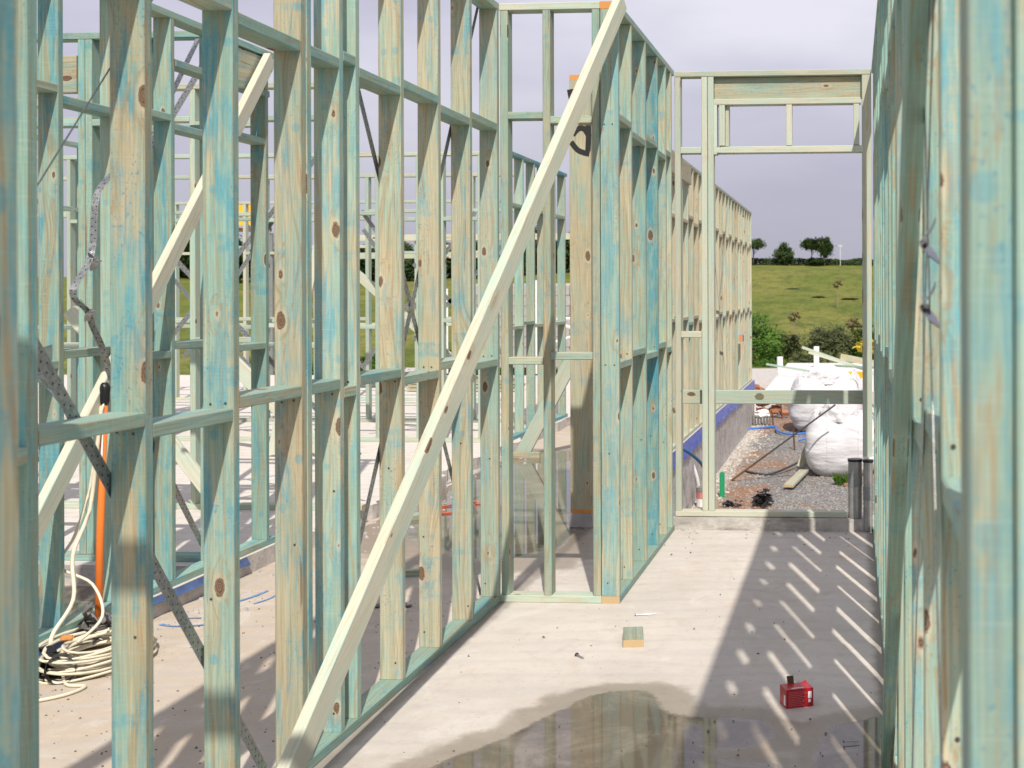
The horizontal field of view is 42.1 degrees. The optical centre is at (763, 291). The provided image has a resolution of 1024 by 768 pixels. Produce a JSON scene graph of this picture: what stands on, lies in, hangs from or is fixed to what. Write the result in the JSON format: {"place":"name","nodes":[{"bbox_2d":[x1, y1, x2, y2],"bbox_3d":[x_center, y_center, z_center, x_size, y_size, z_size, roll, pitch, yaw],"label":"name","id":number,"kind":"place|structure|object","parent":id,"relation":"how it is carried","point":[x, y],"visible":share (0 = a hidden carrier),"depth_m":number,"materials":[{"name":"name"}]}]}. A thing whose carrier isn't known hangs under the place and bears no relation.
{"place":"outdoors","nodes":[
{"label":"outdoors","id":0,"kind":"place"},
{"bbox_2d":[37,82,365,510],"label":"stud wall","id":1,"kind":"structure","parent":0,"point":[193,274],"depth_m":8.49,"materials":[{"name":"teal wood"}]},
{"bbox_2d":[239,205,273,374],"bbox_3d":[-9.148,0.001,22.927,0.820,3.100,0.120,0,0,4],"label":"yellow hoarding","id":2,"kind":"object","parent":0,"point":[271,290],"visible":0.21,"depth_m":22.91,"materials":[{"name":"metal"}]},
{"bbox_2d":[63,173,524,422],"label":"stud wall","id":3,"kind":"structure","parent":0,"point":[368,298],"depth_m":14.21,"materials":[{"name":"green wood"}]},
{"bbox_2d":[175,199,500,400],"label":"stud wall","id":4,"kind":"structure","parent":0,"point":[246,225],"depth_m":17.14,"materials":[{"name":"green wood"}]},
{"bbox_2d":[277,0,626,767],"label":"timber prop","id":5,"kind":"object","parent":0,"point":[317,706],"visible":1,"depth_m":4.50,"materials":[{"name":"brown wood"}]},
{"bbox_2d":[38,263,873,374],"bbox_3d":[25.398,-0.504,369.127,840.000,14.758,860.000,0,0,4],"label":"grass hill","id":6,"kind":"structure","parent":0,"point":[773,295],"depth_m":195.59,"materials":[{"name":"plant"}]},
{"bbox_2d":[179,239,189,276],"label":"tree","id":7,"kind":"object","parent":6,"relation":"on","point":[185,260],"visible":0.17,"depth_m":316.50,"materials":[{"name":"green plant"}]},
{"bbox_2d":[239,235,250,280],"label":"tree","id":8,"kind":"object","parent":6,"relation":"on","point":[240,259],"visible":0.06,"depth_m":303.95,"materials":[{"name":"green plant"}]},
{"bbox_2d":[360,248,374,280],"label":"tree","id":9,"kind":"object","parent":6,"relation":"on","point":[362,268],"visible":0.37,"depth_m":307.99,"materials":[{"name":"green plant"}]},
{"bbox_2d":[179,259,569,277],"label":"thicket","id":10,"kind":"object","parent":6,"relation":"on","point":[567,268],"depth_m":321.25,"materials":[{"name":"green plant"}]},
{"bbox_2d":[360,353,409,371],"bbox_3d":[-10.085,2.049,33.566,1.667,1.194,1.702,0,0,-35],"label":"bush","id":11,"kind":"object","parent":6,"relation":"on","point":[373,362],"visible":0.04,"depth_m":33.24,"materials":[{"name":"green plant"}]},
{"bbox_2d":[404,242,414,280],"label":"tree","id":12,"kind":"object","parent":6,"relation":"on","point":[409,269],"visible":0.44,"depth_m":302.59,"materials":[{"name":"green plant"}]},
{"bbox_2d":[524,225,566,274],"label":"tree","id":13,"kind":"object","parent":6,"relation":"on","point":[535,255],"visible":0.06,"depth_m":311.66,"materials":[{"name":"green plant"}]},
{"bbox_2d":[556,240,569,272],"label":"tree","id":14,"kind":"object","parent":6,"relation":"on","point":[567,255],"visible":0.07,"depth_m":317.22,"materials":[{"name":"green plant"}]},
{"bbox_2d":[752,238,766,264],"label":"tree","id":15,"kind":"object","parent":6,"relation":"on","point":[758,243],"visible":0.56,"depth_m":330.16,"materials":[{"name":"green plant"}]},
{"bbox_2d":[753,358,784,366],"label":"bush","id":16,"kind":"object","parent":6,"relation":"on","point":[764,362],"visible":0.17,"depth_m":40.06,"materials":[{"name":"green plant"}]},
{"bbox_2d":[752,308,792,361],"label":"bush","id":17,"kind":"object","parent":6,"relation":"on","point":[759,333],"visible":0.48,"depth_m":43.88,"materials":[{"name":"green plant"}]},
{"bbox_2d":[752,346,793,366],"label":"bush","id":18,"kind":"object","parent":6,"relation":"on","point":[764,354],"visible":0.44,"depth_m":40.98,"materials":[{"name":"green plant"}]},
{"bbox_2d":[770,242,794,265],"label":"tree","id":19,"kind":"object","parent":6,"relation":"on","point":[783,253],"visible":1,"depth_m":329.98,"materials":[{"name":"green plant"}]},
{"bbox_2d":[774,331,805,362],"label":"bush","id":20,"kind":"object","parent":6,"relation":"on","point":[793,342],"visible":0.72,"depth_m":46.82,"materials":[{"name":"green plant"}]},
{"bbox_2d":[786,310,802,356],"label":"palm tree","id":21,"kind":"object","parent":6,"relation":"on","point":[794,314],"visible":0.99,"depth_m":55.02,"materials":[{"name":"green plant"}]},
{"bbox_2d":[783,351,824,365],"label":"bush","id":22,"kind":"object","parent":6,"relation":"on","point":[804,358],"visible":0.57,"depth_m":43.68,"materials":[{"name":"green plant"}]},
{"bbox_2d":[799,237,820,256],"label":"tree","id":23,"kind":"object","parent":6,"relation":"on","point":[807,244],"visible":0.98,"depth_m":328.87,"materials":[{"name":"green plant"}]},
{"bbox_2d":[752,257,872,265],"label":"hill hedge","id":24,"kind":"object","parent":6,"relation":"on","point":[799,261],"visible":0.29,"depth_m":333.02,"materials":[{"name":"green plant"}]},
{"bbox_2d":[805,257,826,265],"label":"bush","id":25,"kind":"object","parent":6,"relation":"on","point":[812,261],"visible":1,"depth_m":326.79,"materials":[{"name":"green plant"}]},
{"bbox_2d":[815,235,836,265],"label":"tree","id":26,"kind":"object","parent":6,"relation":"on","point":[825,244],"visible":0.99,"depth_m":327.77,"materials":[{"name":"green plant"}]},
{"bbox_2d":[796,323,857,362],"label":"bush","id":27,"kind":"object","parent":6,"relation":"on","point":[828,342],"visible":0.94,"depth_m":45.71,"materials":[{"name":"green plant"}]},
{"bbox_2d":[831,280,842,307],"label":"palm tree","id":28,"kind":"object","parent":6,"relation":"on","point":[838,283],"visible":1,"depth_m":179.66,"materials":[{"name":"green plant"}]},
{"bbox_2d":[845,316,861,362],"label":"palm tree","id":29,"kind":"object","parent":6,"relation":"on","point":[854,320],"visible":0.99,"depth_m":51.86,"materials":[{"name":"green plant"}]},
{"bbox_2d":[841,326,873,356],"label":"bush","id":30,"kind":"object","parent":6,"relation":"on","point":[858,339],"visible":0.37,"depth_m":46.59,"materials":[{"name":"green plant"}]},
{"bbox_2d":[37,0,876,276],"label":"sky","id":31,"kind":"structure","parent":0,"point":[790,198],"materials":[{"name":"white"}]},
{"bbox_2d":[39,379,893,767],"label":"concrete floor","id":32,"kind":"structure","parent":0,"point":[727,585],"depth_m":5.98,"materials":[{"name":"concrete"}]},
{"bbox_2d":[39,586,94,626],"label":"wet floor","id":33,"kind":"structure","parent":32,"relation":"on","point":[85,595],"depth_m":6.44,"materials":[{"name":"concrete"}]},
{"bbox_2d":[78,602,110,645],"bbox_3d":[-2.872,1.413,5.557,0.174,0.180,0.306,0,0,4],"label":"grey rag","id":34,"kind":"object","parent":32,"relation":"on","point":[88,620],"visible":0.6,"depth_m":5.49,"materials":[{"name":"fabric"}]},
{"bbox_2d":[39,625,157,684],"bbox_3d":[-2.747,1.478,5.312,0.409,0.118,0.634,0,0,4],"label":"cable coil","id":35,"kind":"object","parent":32,"relation":"on","point":[49,660],"visible":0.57,"depth_m":5.12,"materials":[{"name":"plastic"}]},
{"bbox_2d":[60,635,74,640],"bbox_3d":[-2.811,1.397,5.196,0.050,0.020,0.030,0,0,-19],"label":"foam lump","id":36,"kind":"object","parent":35,"relation":"on","point":[67,637],"visible":1,"depth_m":5.19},
{"bbox_2d":[95,382,110,646],"bbox_3d":[-2.864,0.963,5.578,0.068,1.140,0.047,0,0,4],"label":"orange conduit","id":37,"kind":"object","parent":32,"relation":"on","point":[105,388],"visible":0.73,"depth_m":5.57,"materials":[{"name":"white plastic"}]},
{"bbox_2d":[39,406,104,701],"bbox_3d":[-2.790,1.012,5.142,0.333,1.040,0.854,0,0,-3],"label":"loose cable","id":38,"kind":"object","parent":37,"relation":"hanging from","point":[91,487],"visible":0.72,"depth_m":5.42,"materials":[{"name":"plastic"}]},
{"bbox_2d":[39,530,476,767],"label":"floor grit","id":39,"kind":"object","parent":32,"relation":"on","point":[196,747],"visible":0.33,"depth_m":4.94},
{"bbox_2d":[17,0,500,767],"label":"stud wall","id":40,"kind":"structure","parent":32,"relation":"on","point":[131,424],"depth_m":4.06,"materials":[{"name":"teal wood"}]},
{"bbox_2d":[38,375,569,654],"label":"raised slab","id":41,"kind":"structure","parent":32,"relation":"on","point":[187,541],"depth_m":9.73,"materials":[{"name":"concrete"}]},
{"bbox_2d":[37,135,78,461],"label":"stud wall","id":42,"kind":"structure","parent":41,"relation":"on","point":[70,208],"depth_m":11.63,"materials":[{"name":"teal wood"}]},
{"bbox_2d":[75,160,77,410],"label":"stud wall","id":43,"kind":"structure","parent":41,"relation":"on","point":[76,275],"depth_m":12.68,"materials":[{"name":"green wood"}]},
{"bbox_2d":[37,31,200,561],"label":"stud wall","id":44,"kind":"structure","parent":41,"relation":"on","point":[81,74],"depth_m":6.87,"materials":[{"name":"teal wood"}]},
{"bbox_2d":[64,306,200,493],"bbox_3d":[-3.986,0.766,8.318,1.073,1.355,0.040,0,0,1],"label":"timber prop","id":45,"kind":"object","parent":41,"relation":"on","point":[186,462],"visible":0.27,"depth_m":8.29,"materials":[{"name":"brown wood"}]},
{"bbox_2d":[39,557,250,656],"bbox_3d":[-2.888,1.456,5.336,0.033,0.046,3.250,0,0,4],"label":"damp membrane","id":46,"kind":"object","parent":41,"relation":"attached to","point":[191,585],"visible":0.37,"depth_m":6.28,"materials":[{"name":"plastic"}]},
{"bbox_2d":[37,0,274,642],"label":"stud wall","id":47,"kind":"structure","parent":41,"relation":"on","point":[53,101],"depth_m":6.24,"materials":[{"name":"teal wood"}]},
{"bbox_2d":[38,53,273,542],"bbox_3d":[-2.861,0.063,5.965,0.040,2.800,2.614,0,0,4],"label":"timber prop","id":48,"kind":"object","parent":41,"relation":"on","point":[52,492],"visible":0.47,"depth_m":6.08,"materials":[{"name":"brown wood"}]},
{"bbox_2d":[37,151,479,442],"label":"stud wall","id":49,"kind":"structure","parent":41,"relation":"on","point":[71,269],"depth_m":12.31,"materials":[{"name":"green wood"}]},
{"bbox_2d":[239,357,314,453],"bbox_3d":[-4.384,0.877,11.278,1.298,1.184,0.040,0,0,9],"label":"timber prop","id":50,"kind":"object","parent":41,"relation":"on","point":[244,374],"depth_m":11.28,"materials":[{"name":"brown wood"}]},
{"bbox_2d":[268,175,313,327],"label":"stud wall","id":51,"kind":"structure","parent":41,"relation":"on","point":[271,177],"depth_m":11.69,"materials":[{"name":"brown wood"}]},
{"bbox_2d":[269,244,313,454],"bbox_3d":[-4.114,0.426,11.359,0.526,1.998,0.080,0,0,-38],"label":"timber prop","id":52,"kind":"object","parent":41,"relation":"on","point":[272,445],"visible":0.08,"depth_m":11.23,"materials":[{"name":"brown wood"}]},
{"bbox_2d":[360,270,477,381],"bbox_3d":[-3.477,0.334,12.819,1.265,1.166,0.040,0,0,-1],"label":"timber prop","id":53,"kind":"object","parent":41,"relation":"on","point":[367,283],"visible":0.23,"depth_m":12.79,"materials":[{"name":"brown wood"}]},
{"bbox_2d":[406,376,524,390],"bbox_3d":[-4.335,1.332,18.709,1.672,0.190,0.423,0,0,4],"label":"board stack","id":54,"kind":"object","parent":41,"relation":"on","point":[411,387],"visible":0.21,"depth_m":18.54,"materials":[{"name":"brown wood"}]},
{"bbox_2d":[512,151,567,439],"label":"stud wall","id":55,"kind":"structure","parent":41,"relation":"on","point":[519,321],"depth_m":13.26,"materials":[{"name":"green wood"}]},
{"bbox_2d":[161,456,526,619],"bbox_3d":[-2.390,1.522,9.091,0.491,0.018,6.196,0,0,4],"label":"floor grit","id":56,"kind":"object","parent":32,"relation":"on","point":[245,608],"visible":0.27,"depth_m":6.91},
{"bbox_2d":[240,527,592,594],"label":"wet floor","id":57,"kind":"structure","parent":32,"relation":"on","point":[574,555],"depth_m":7.31,"materials":[{"name":"concrete"}]},
{"bbox_2d":[405,568,418,576],"bbox_3d":[-1.916,1.510,6.908,0.272,0.036,0.050,0,0,-13],"label":"timber offcut","id":58,"kind":"object","parent":57,"relation":"on","point":[412,572],"visible":0.31,"depth_m":6.89,"materials":[{"name":"green wood"}]},
{"bbox_2d":[360,233,569,369],"bbox_3d":[-4.808,0.308,20.428,4.000,2.460,0.145,0,0,4],"label":"timber rail","id":59,"kind":"object","parent":32,"relation":"on","point":[410,237],"visible":0.05,"depth_m":20.45,"materials":[{"name":"brown wood"}]},
{"bbox_2d":[365,449,583,528],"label":"wet floor","id":60,"kind":"structure","parent":32,"relation":"on","point":[528,488],"depth_m":9.64,"materials":[{"name":"concrete"}]},
{"bbox_2d":[513,350,569,457],"bbox_3d":[-1.873,0.810,11.877,0.887,1.462,0.120,0,0,4],"label":"timber prop","id":61,"kind":"object","parent":60,"relation":"on","point":[529,440],"visible":0.61,"depth_m":11.91,"materials":[{"name":"brown wood"}]},
{"bbox_2d":[567,75,592,527],"bbox_3d":[-1.183,0.060,8.371,0.162,2.932,0.120,0,0,4],"label":"timber post","id":62,"kind":"object","parent":60,"relation":"on","point":[581,393],"visible":0.73,"depth_m":8.33,"materials":[{"name":"brown wood"}]},
{"bbox_2d":[0,0,1023,767],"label":"stud wall","id":63,"kind":"structure","parent":32,"relation":"on","point":[992,322],"depth_m":1.16,"materials":[{"name":"teal wood"}]},
{"bbox_2d":[499,1,601,602],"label":"stud wall","id":64,"kind":"structure","parent":32,"relation":"on","point":[550,356],"depth_m":6.32,"materials":[{"name":"green wood"}]},
{"bbox_2d":[318,637,882,767],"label":"wet floor","id":65,"kind":"structure","parent":32,"relation":"on","point":[518,697],"depth_m":4.68,"materials":[{"name":"concrete"}]},
{"bbox_2d":[384,538,873,765],"bbox_3d":[-0.384,1.518,5.894,1.804,0.006,4.480,0,0,4],"label":"floor grit","id":66,"kind":"object","parent":65,"relation":"on","point":[615,626],"visible":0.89,"depth_m":5.53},
{"bbox_2d":[623,626,643,647],"bbox_3d":[-0.567,1.507,5.615,0.088,0.036,0.218,0,0,-6],"label":"timber offcut","id":67,"kind":"object","parent":65,"relation":"on","point":[633,637],"visible":1,"depth_m":5.54,"materials":[{"name":"green wood"}]},
{"bbox_2d":[538,718,857,767],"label":"puddle scum","id":68,"kind":"object","parent":65,"relation":"on","point":[707,731],"visible":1,"depth_m":4.39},
{"bbox_2d":[881,0,930,767],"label":"timber prop","id":69,"kind":"object","parent":65,"relation":"on","point":[916,35],"visible":1,"depth_m":2.47,"materials":[{"name":"teal wood"}]},
{"bbox_2d":[600,1,674,603],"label":"stud wall","id":70,"kind":"structure","parent":32,"relation":"on","point":[636,75],"depth_m":7.12,"materials":[{"name":"teal wood"}]},
{"bbox_2d":[683,447,701,466],"bbox_3d":[-0.642,1.887,12.862,0.118,0.773,0.671,0,0,26],"label":"blue hose","id":71,"kind":"object","parent":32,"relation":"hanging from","point":[696,458],"visible":0.3,"depth_m":12.71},
{"bbox_2d":[672,150,751,449],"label":"stud wall","id":72,"kind":"structure","parent":32,"relation":"on","point":[733,269],"depth_m":16.74,"materials":[{"name":"brown wood"}]},
{"bbox_2d":[673,380,754,468],"bbox_3d":[-0.579,1.607,15.978,0.034,0.170,12.800,0,0,4],"label":"damp membrane","id":73,"kind":"object","parent":32,"relation":"attached to","point":[692,442],"visible":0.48,"depth_m":14.38,"materials":[{"name":"plastic"}]},
{"bbox_2d":[673,515,873,531],"bbox_3d":[0.094,1.494,8.293,1.335,0.099,0.179,0,0,4],"label":"door kerb","id":74,"kind":"structure","parent":32,"relation":"on","point":[766,523],"depth_m":8.21,"materials":[{"name":"concrete"}]},
{"bbox_2d":[674,69,871,517],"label":"stud wall","id":75,"kind":"structure","parent":74,"relation":"on","point":[724,91],"depth_m":8.27,"materials":[{"name":"brown wood"}]},
{"bbox_2d":[683,390,862,403],"bbox_3d":[0.068,0.682,8.350,1.185,0.088,0.038,0,0,4],"label":"timber rail","id":76,"kind":"object","parent":75,"relation":"attached to","point":[784,396],"visible":0.79,"depth_m":8.33,"materials":[{"name":"brown wood"}]},
{"bbox_2d":[848,458,862,518],"bbox_3d":[0.588,1.254,8.224,0.096,0.376,0.096,0,0,4],"label":"standing pipe","id":77,"kind":"object","parent":74,"relation":"on","point":[854,488],"visible":1,"depth_m":8.19,"materials":[{"name":"grey plastic"}]},
{"bbox_2d":[863,459,872,531],"bbox_3d":[0.666,1.294,8.174,0.068,0.456,0.068,0,0,4],"label":"standing pipe","id":78,"kind":"object","parent":74,"relation":"on","point":[868,493],"visible":1,"depth_m":8.15,"materials":[{"name":"grey plastic"}]},
{"bbox_2d":[780,675,812,708],"bbox_3d":[0.120,1.475,4.746,0.108,0.095,0.089,0,0,-19],"label":"nail box","id":79,"kind":"object","parent":32,"relation":"on","point":[796,695],"visible":1,"depth_m":4.71,"materials":[{"name":"cardboard"}]},
{"bbox_2d":[871,0,961,767],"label":"stud wall","id":80,"kind":"structure","parent":32,"relation":"on","point":[928,728],"depth_m":2.33,"materials":[{"name":"teal wood"}]},
{"bbox_2d":[405,368,873,514],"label":"gravel yard","id":81,"kind":"structure","parent":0,"point":[764,377],"depth_m":15.96,"materials":[{"name":"gravel"}]},
{"bbox_2d":[446,280,569,373],"bbox_3d":[-4.609,0.638,23.422,2.434,1.700,0.156,0,0,4],"label":"prop frame","id":82,"kind":"object","parent":81,"relation":"on","point":[567,326],"visible":0.17,"depth_m":23.32,"materials":[{"name":"white wood"}]},
{"bbox_2d":[476,283,569,367],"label":"block wall","id":83,"kind":"structure","parent":81,"relation":"on","point":[568,314],"depth_m":24.37,"materials":[{"name":"concrete"}]},
{"bbox_2d":[696,486,701,506],"bbox_3d":[-0.611,2.173,13.675,0.207,0.205,0.207,0,0,4],"label":"paint bucket","id":84,"kind":"object","parent":81,"relation":"on","point":[699,496],"visible":0.38,"depth_m":13.61,"materials":[{"name":"white plastic"}]},
{"bbox_2d":[719,472,724,497],"bbox_3d":[-0.455,2.145,14.265,0.055,0.300,0.055,0,0,4],"label":"green tube","id":85,"kind":"object","parent":81,"relation":"on","point":[722,483],"visible":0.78,"depth_m":14.24,"materials":[{"name":"plastic"}]},
{"bbox_2d":[721,499,742,506],"bbox_3d":[-0.329,2.249,13.746,0.250,0.069,0.320,0,0,18],"label":"black plastic scrap","id":86,"kind":"object","parent":81,"relation":"on","point":[727,503],"visible":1,"depth_m":13.70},
{"bbox_2d":[716,424,772,508],"bbox_3d":[-0.222,2.271,17.459,0.516,0.046,9.179,0,0,4],"label":"rubble","id":87,"kind":"object","parent":81,"relation":"on","point":[738,448],"visible":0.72,"depth_m":17.94,"materials":[{"name":"gravel"}]},
{"bbox_2d":[754,409,770,425],"bbox_3d":[-0.018,2.133,21.947,0.281,0.272,0.239,0,0,4],"label":"foam pack","id":88,"kind":"object","parent":81,"relation":"on","point":[761,414],"visible":1,"depth_m":21.87,"materials":[{"name":"grey plastic"}]},
{"bbox_2d":[751,488,774,506],"bbox_3d":[-0.013,2.190,13.758,0.262,0.190,0.711,0,0,4],"label":"black plastic scrap","id":89,"kind":"object","parent":81,"relation":"on","point":[760,499],"visible":1,"depth_m":13.65,"materials":[{"name":"plastic"}]},
{"bbox_2d":[754,384,788,415],"bbox_3d":[-0.232,1.987,23.699,1.358,0.612,1.852,0,0,-37],"label":"brick heap","id":90,"kind":"object","parent":81,"relation":"on","point":[775,409],"visible":0.16,"depth_m":23.40,"materials":[{"name":"brick"}]},
{"bbox_2d":[745,461,797,475],"bbox_3d":[0.294,2.223,16.402,1.087,0.108,0.398,0,0,-42],"label":"steel bar","id":91,"kind":"object","parent":81,"relation":"on","point":[778,471],"visible":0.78,"depth_m":16.10,"materials":[{"name":"metal"}]},
{"bbox_2d":[748,426,805,434],"bbox_3d":[0.121,2.239,20.768,0.706,0.042,1.246,0,0,-23],"label":"blue strapping","id":92,"kind":"object","parent":81,"relation":"on","point":[781,432],"visible":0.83,"depth_m":20.95,"materials":[{"name":"plastic"}]},
{"bbox_2d":[729,417,830,487],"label":"soil clods","id":93,"kind":"object","parent":81,"relation":"on","point":[771,464],"visible":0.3,"depth_m":16.61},
{"bbox_2d":[730,404,835,480],"bbox_3d":[0.238,1.816,15.470,1.276,0.932,0.022,0,0,-1],"label":"steel rod","id":94,"kind":"object","parent":81,"relation":"on","point":[779,445],"visible":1,"depth_m":15.46,"materials":[{"name":"metal"}]},
{"bbox_2d":[783,469,808,486],"bbox_3d":[0.400,2.233,15.434,0.120,0.050,1.158,0,0,11],"label":"plank offcut","id":95,"kind":"object","parent":81,"relation":"on","point":[796,477],"visible":1,"depth_m":15.35,"materials":[{"name":"brown wood"}]},
{"bbox_2d":[797,446,806,468],"bbox_3d":[0.523,2.097,16.403,0.093,0.288,0.266,0,0,31],"label":"plank offcut","id":96,"kind":"object","parent":81,"relation":"on","point":[801,462],"visible":0.54,"depth_m":16.35,"materials":[{"name":"brown wood"}]},
{"bbox_2d":[765,363,873,403],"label":"slab","id":97,"kind":"structure","parent":81,"relation":"on","point":[785,379],"depth_m":31.85,"materials":[{"name":"concrete"}]},
{"bbox_2d":[777,357,782,372],"bbox_3d":[0.420,1.823,32.248,0.150,0.400,0.150,0,0,4],"label":"pipe stub","id":98,"kind":"object","parent":97,"relation":"on","point":[779,362],"visible":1,"depth_m":32.18,"materials":[{"name":"white plastic"}]},
{"bbox_2d":[766,363,808,371],"bbox_3d":[0.585,1.810,30.783,1.080,0.197,0.072,0,0,20],"label":"timber length","id":99,"kind":"object","parent":97,"relation":"on","point":[787,367],"visible":0.96,"depth_m":30.75,"materials":[{"name":"white wood"}]},
{"bbox_2d":[814,346,818,366],"bbox_3d":[1.426,1.740,34.484,0.150,0.560,0.150,0,0,4],"label":"pipe stub","id":100,"kind":"object","parent":97,"relation":"on","point":[816,359],"visible":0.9,"depth_m":34.42,"materials":[{"name":"white plastic"}]},
{"bbox_2d":[802,346,857,365],"bbox_3d":[1.791,1.634,31.051,1.733,0.670,0.092,0,0,-3],"label":"timber length","id":101,"kind":"object","parent":97,"relation":"on","point":[814,351],"visible":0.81,"depth_m":30.99,"materials":[{"name":"brown wood"}]},
{"bbox_2d":[808,351,872,372],"bbox_3d":[1.848,1.676,30.646,1.559,0.535,0.072,0,0,-4],"label":"timber length","id":102,"kind":"object","parent":97,"relation":"on","point":[825,357],"visible":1,"depth_m":30.60,"materials":[{"name":"brown wood"}]},
{"bbox_2d":[840,354,873,365],"bbox_3d":[2.324,1.667,31.365,0.916,0.330,0.133,0,0,-3],"label":"timber length","id":103,"kind":"object","parent":97,"relation":"on","point":[850,358],"visible":0.58,"depth_m":31.29,"materials":[{"name":"brown wood"}]},
{"bbox_2d":[852,340,873,353],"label":"yellow flowers","id":104,"kind":"object","parent":97,"relation":"on","point":[858,346],"visible":0.22,"depth_m":29.82,"materials":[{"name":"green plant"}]},
{"bbox_2d":[788,369,862,431],"bbox_3d":[1.045,1.779,21.278,1.262,1.025,1.269,0,0,4],"label":"bulk bag","id":105,"kind":"object","parent":81,"relation":"on","point":[800,415],"visible":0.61,"depth_m":20.77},
{"bbox_2d":[815,364,850,375],"bbox_3d":[1.117,1.385,21.274,0.800,0.385,0.700,0,0,4],"label":"crumpled sack","id":106,"kind":"object","parent":105,"relation":"on","point":[832,369],"visible":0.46,"depth_m":21.16,"materials":[{"name":"plastic"}]},
{"bbox_2d":[805,404,873,476],"bbox_3d":[1.001,1.838,16.221,0.953,0.905,0.961,0,0,4],"label":"bulk bag","id":107,"kind":"object","parent":81,"relation":"on","point":[833,439],"visible":0.69,"depth_m":15.80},
{"bbox_2d":[832,472,847,485],"bbox_3d":[0.943,2.206,15.200,0.274,0.150,0.292,0,0,4],"label":"weed","id":108,"kind":"object","parent":81,"relation":"on","point":[838,479],"visible":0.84,"depth_m":15.17,"materials":[{"name":"green plant"}]},
{"bbox_2d":[693,420,873,512],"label":"loose gravel","id":109,"kind":"structure","parent":0,"point":[781,500],"depth_m":15.22,"materials":[{"name":"gravel"}]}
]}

